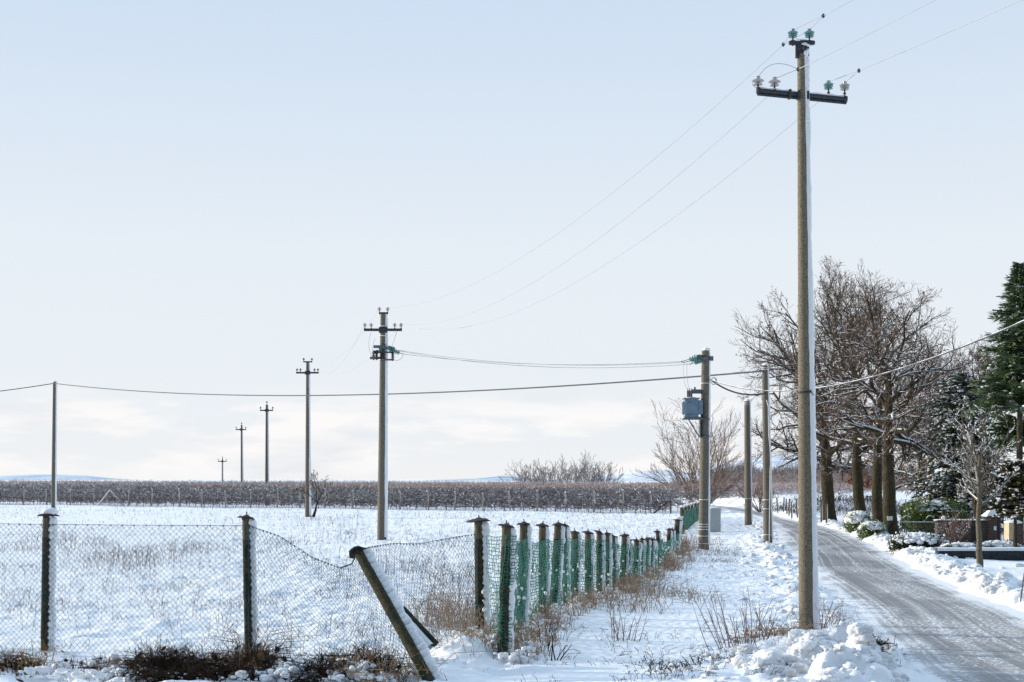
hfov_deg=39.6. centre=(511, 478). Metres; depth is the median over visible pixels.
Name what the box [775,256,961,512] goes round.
bare tree
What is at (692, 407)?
pole transformer
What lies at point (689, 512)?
netting fence
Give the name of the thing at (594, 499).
trellis post
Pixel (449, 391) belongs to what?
overhead cable
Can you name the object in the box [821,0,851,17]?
power line
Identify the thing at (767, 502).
utility pole
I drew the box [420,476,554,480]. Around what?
hills
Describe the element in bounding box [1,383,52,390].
overhead cable
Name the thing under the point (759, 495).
bare bush
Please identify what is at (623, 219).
power line
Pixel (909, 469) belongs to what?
bare tree
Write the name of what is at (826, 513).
fence stake
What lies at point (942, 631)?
road
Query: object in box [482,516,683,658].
netting fence
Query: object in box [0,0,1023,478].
sky
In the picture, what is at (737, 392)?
overhead cable
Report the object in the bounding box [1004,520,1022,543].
gate pillar
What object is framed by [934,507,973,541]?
bare shrub
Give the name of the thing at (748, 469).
utility pole
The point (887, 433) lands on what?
bare tree
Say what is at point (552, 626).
bare shrub
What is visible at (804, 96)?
utility pole
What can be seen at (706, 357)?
utility pole
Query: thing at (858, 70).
power line
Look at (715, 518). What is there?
street cabinet
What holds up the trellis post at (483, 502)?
on the ground at (589, 646)
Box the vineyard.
[0,478,915,512]
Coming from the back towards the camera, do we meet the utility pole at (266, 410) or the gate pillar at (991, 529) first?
the utility pole at (266, 410)
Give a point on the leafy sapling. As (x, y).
(866, 485)
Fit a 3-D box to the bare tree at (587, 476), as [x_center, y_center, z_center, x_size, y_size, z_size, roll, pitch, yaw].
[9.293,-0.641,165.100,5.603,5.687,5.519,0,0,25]
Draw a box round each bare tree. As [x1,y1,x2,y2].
[286,469,343,516]
[498,462,545,482]
[520,459,571,483]
[543,453,594,482]
[565,449,612,482]
[590,461,624,483]
[630,397,761,505]
[728,256,950,520]
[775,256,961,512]
[777,291,980,534]
[788,258,945,522]
[861,397,926,489]
[882,347,976,499]
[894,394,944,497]
[922,334,1008,467]
[942,395,1020,566]
[951,436,1007,518]
[991,414,1023,461]
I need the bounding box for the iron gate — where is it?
[996,509,1007,540]
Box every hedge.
[842,510,873,532]
[854,519,891,540]
[886,531,950,553]
[938,541,975,547]
[966,539,1023,547]
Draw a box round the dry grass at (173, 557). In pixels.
[0,505,676,649]
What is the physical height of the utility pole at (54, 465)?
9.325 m
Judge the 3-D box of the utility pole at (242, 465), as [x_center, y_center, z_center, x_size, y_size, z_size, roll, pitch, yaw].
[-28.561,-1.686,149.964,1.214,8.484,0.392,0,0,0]
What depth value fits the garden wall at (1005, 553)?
37.85 m
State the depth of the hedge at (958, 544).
39.89 m
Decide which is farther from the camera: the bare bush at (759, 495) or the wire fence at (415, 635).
the bare bush at (759, 495)
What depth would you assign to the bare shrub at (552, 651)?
17.12 m
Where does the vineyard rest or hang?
on the ground at (589, 646)
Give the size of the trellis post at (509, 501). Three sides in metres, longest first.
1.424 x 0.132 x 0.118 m
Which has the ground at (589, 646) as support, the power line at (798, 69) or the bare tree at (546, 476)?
the bare tree at (546, 476)
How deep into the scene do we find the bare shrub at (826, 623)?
20.04 m
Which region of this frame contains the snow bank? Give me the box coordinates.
[626,520,1023,681]
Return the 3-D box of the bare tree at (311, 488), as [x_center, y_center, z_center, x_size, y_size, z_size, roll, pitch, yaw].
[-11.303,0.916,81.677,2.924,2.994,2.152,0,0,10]
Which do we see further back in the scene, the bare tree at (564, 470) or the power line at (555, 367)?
the bare tree at (564, 470)
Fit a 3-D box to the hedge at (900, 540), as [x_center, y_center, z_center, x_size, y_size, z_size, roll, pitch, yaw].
[11.896,1.918,41.545,1.869,0.802,1.217,0,0,19]
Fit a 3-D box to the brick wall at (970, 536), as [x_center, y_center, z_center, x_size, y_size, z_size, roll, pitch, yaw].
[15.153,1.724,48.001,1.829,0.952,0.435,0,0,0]
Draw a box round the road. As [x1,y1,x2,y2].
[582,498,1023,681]
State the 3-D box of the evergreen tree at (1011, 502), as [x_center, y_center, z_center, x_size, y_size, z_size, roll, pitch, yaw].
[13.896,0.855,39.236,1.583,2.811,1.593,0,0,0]
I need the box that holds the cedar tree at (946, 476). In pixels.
[899,371,1012,531]
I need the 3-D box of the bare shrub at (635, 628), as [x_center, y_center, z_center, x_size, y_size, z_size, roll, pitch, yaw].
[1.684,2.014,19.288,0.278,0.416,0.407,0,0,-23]
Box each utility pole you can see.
[51,381,56,508]
[218,457,226,480]
[235,422,246,481]
[259,401,273,505]
[296,358,318,516]
[364,310,402,539]
[692,347,716,549]
[744,399,752,524]
[752,16,857,629]
[762,363,772,542]
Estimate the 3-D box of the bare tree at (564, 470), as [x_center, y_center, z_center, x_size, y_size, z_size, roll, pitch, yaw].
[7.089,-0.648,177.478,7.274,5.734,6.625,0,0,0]
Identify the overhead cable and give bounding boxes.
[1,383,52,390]
[55,370,763,395]
[709,320,1023,391]
[712,381,765,394]
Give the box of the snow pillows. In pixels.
[0,547,694,681]
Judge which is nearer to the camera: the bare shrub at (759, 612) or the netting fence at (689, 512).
the bare shrub at (759, 612)
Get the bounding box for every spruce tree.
[960,261,1023,545]
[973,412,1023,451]
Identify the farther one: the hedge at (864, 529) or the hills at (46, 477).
the hills at (46, 477)
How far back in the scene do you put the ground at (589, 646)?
28.65 m
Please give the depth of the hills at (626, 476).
1418.81 m
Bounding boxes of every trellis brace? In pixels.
[98,489,124,505]
[653,498,670,513]
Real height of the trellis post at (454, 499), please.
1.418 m
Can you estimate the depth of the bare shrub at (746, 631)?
17.93 m
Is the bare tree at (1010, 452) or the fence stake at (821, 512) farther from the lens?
the bare tree at (1010, 452)
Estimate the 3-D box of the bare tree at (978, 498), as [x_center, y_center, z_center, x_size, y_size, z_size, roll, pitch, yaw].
[11.395,0.148,34.783,1.750,4.369,1.988,0,0,39]
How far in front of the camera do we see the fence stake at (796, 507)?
75.43 m
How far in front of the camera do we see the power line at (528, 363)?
48.44 m
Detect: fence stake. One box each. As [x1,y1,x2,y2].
[795,498,797,517]
[820,502,822,522]
[826,504,827,522]
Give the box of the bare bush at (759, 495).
[726,465,782,511]
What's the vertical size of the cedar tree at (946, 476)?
7.317 m
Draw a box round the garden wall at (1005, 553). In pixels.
[934,547,1023,560]
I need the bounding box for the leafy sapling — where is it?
[845,459,871,488]
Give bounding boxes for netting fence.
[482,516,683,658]
[680,501,698,533]
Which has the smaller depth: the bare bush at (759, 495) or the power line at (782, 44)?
the power line at (782, 44)
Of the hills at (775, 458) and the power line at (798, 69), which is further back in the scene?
the hills at (775, 458)
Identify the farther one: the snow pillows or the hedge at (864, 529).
the hedge at (864, 529)
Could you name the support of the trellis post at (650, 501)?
on the ground at (589, 646)
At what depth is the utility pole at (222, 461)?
194.91 m
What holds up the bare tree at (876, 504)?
on the ground at (589, 646)
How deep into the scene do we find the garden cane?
24.60 m
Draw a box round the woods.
[674,460,936,490]
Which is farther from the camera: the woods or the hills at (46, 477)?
the hills at (46, 477)
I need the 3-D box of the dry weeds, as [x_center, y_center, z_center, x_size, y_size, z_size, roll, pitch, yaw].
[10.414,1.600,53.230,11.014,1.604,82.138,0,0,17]
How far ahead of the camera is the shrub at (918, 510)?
55.77 m
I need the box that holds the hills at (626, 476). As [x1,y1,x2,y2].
[570,460,1004,480]
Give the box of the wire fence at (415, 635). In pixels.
[0,508,490,681]
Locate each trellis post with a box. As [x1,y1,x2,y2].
[352,490,353,508]
[454,491,455,510]
[482,493,483,510]
[508,491,510,510]
[593,491,594,512]
[622,489,623,512]
[650,491,651,512]
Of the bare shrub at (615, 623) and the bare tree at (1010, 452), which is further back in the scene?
the bare tree at (1010, 452)
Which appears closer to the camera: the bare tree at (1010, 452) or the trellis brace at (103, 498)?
the bare tree at (1010, 452)
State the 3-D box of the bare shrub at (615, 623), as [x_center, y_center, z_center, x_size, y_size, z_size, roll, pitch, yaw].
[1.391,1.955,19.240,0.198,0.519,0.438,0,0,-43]
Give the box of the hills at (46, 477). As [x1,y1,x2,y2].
[0,474,134,479]
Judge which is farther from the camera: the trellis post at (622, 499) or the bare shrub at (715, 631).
the trellis post at (622, 499)
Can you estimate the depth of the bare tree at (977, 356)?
80.05 m
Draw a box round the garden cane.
[1020,575,1023,601]
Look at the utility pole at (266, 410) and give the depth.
115.72 m
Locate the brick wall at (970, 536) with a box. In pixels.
[933,516,987,542]
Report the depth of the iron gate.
45.99 m
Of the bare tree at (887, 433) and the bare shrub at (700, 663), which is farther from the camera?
the bare tree at (887, 433)
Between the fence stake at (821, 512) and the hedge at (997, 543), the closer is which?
the hedge at (997, 543)
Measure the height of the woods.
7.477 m
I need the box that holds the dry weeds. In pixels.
[0,491,910,681]
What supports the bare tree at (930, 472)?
on the ground at (589, 646)
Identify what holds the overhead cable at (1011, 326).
attached to the utility pole at (706, 357)
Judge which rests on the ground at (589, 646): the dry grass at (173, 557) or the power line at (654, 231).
the dry grass at (173, 557)
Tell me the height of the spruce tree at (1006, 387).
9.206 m
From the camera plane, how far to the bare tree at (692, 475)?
97.38 m
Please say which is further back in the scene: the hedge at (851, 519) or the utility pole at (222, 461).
the utility pole at (222, 461)
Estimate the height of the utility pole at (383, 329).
8.756 m
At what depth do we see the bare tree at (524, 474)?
164.46 m
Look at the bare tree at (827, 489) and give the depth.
71.26 m
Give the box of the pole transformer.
[682,362,709,437]
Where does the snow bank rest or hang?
on the ground at (589, 646)
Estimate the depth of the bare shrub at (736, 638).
17.96 m
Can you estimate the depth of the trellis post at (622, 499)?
90.73 m
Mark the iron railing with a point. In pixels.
(921, 528)
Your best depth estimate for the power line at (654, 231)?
27.01 m
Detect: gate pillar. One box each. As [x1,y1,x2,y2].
[981,506,1000,540]
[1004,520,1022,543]
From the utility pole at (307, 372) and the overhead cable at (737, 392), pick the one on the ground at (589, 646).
the utility pole at (307, 372)
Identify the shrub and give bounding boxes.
[535,615,565,652]
[549,635,579,660]
[606,605,630,640]
[623,614,648,641]
[676,652,705,666]
[677,585,733,650]
[724,609,750,646]
[735,586,778,645]
[752,602,792,641]
[815,597,844,629]
[898,497,970,532]
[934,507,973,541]
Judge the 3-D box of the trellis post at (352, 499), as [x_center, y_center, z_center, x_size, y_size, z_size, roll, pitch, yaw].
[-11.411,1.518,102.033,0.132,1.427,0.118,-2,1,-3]
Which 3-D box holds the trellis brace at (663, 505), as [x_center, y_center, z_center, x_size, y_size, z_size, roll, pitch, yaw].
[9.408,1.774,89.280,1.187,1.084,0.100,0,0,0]
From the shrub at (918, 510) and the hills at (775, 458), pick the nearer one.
the shrub at (918, 510)
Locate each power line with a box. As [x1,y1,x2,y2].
[391,42,784,307]
[397,350,687,367]
[399,350,682,365]
[405,354,681,364]
[411,97,766,324]
[427,102,817,329]
[796,0,934,70]
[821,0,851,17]
[857,0,1020,72]
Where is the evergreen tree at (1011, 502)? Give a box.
[985,459,1023,546]
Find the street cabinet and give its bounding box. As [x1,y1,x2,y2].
[710,506,720,531]
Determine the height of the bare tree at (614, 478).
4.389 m
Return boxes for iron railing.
[900,515,934,532]
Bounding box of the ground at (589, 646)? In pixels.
[0,479,1023,681]
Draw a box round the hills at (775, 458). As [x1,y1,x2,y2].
[686,455,1000,475]
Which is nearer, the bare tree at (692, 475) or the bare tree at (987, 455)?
the bare tree at (987, 455)
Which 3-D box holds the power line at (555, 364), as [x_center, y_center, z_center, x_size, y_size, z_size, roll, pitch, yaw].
[0.676,-4.064,47.733,11.694,0.880,0.019,0,0,38]

